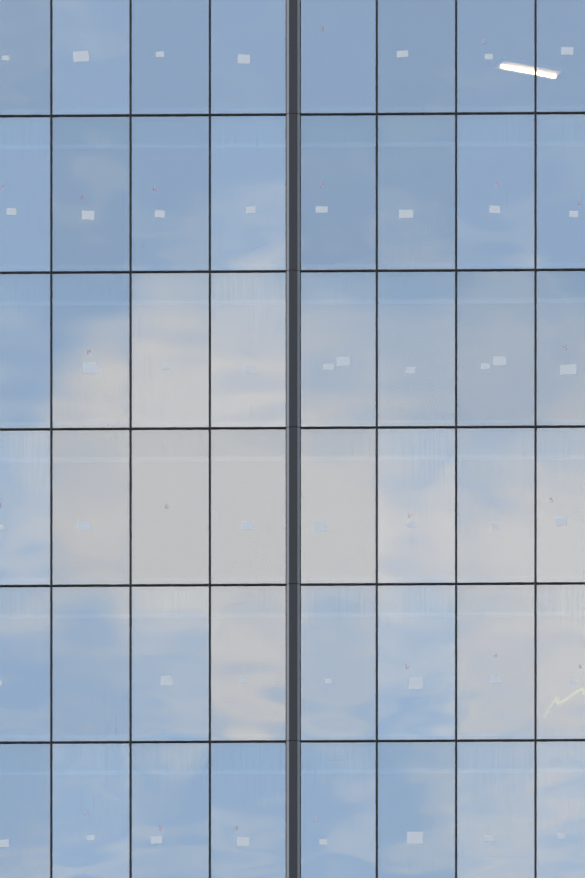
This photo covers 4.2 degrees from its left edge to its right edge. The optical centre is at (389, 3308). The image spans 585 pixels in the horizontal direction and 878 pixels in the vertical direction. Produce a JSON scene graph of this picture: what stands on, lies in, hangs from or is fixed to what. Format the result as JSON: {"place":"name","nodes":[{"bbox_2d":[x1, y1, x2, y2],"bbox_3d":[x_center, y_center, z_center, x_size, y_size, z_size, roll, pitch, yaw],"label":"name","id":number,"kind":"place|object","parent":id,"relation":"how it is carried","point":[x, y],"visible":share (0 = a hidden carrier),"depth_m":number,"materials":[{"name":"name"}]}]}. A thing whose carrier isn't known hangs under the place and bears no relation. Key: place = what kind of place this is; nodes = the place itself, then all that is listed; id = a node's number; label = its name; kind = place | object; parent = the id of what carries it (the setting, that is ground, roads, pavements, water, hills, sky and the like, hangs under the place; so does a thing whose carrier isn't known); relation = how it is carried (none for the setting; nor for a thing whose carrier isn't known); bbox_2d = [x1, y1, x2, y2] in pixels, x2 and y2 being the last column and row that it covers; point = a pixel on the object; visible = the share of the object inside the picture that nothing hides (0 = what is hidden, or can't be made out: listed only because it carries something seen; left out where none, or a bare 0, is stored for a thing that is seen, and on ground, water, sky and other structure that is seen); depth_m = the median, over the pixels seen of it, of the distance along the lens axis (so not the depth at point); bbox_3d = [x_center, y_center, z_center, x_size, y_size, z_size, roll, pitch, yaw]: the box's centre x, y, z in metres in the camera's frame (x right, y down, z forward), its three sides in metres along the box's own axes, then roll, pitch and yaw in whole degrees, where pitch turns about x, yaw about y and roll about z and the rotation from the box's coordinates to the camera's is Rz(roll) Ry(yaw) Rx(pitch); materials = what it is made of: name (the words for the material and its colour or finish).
{"place":"outdoors","nodes":[
{"label":"outdoors","id":0,"kind":"place"},
{"bbox_2d":[0,0,584,877],"bbox_3d":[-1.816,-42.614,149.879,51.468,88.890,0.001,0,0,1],"label":"facade glass panes","id":1,"kind":"object","parent":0,"point":[170,506],"visible":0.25,"depth_m":149.88,"materials":[{"name":"blue glass"}]},
{"bbox_2d":[0,0,584,877],"bbox_3d":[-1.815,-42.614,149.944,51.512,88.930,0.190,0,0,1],"label":"facade mullions","id":2,"kind":"object","parent":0,"point":[376,428],"visible":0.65,"depth_m":149.86,"materials":[{"name":"black metal"}]},
{"bbox_2d":[286,0,300,877],"bbox_3d":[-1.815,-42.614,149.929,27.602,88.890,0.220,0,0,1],"label":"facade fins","id":3,"kind":"object","parent":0,"point":[293,438],"visible":0.88,"depth_m":149.82,"materials":[{"name":"grey metal"}]},
{"bbox_3d":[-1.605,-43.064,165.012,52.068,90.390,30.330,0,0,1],"label":"facade","id":4,"kind":"object","parent":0,"visible":0},
{"bbox_2d":[0,28,581,846],"bbox_3d":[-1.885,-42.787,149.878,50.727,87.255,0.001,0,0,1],"label":"glass stickers","id":5,"kind":"object","parent":4,"relation":"attached to","point":[320,526],"visible":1,"depth_m":149.87,"materials":[{"name":"paper"}]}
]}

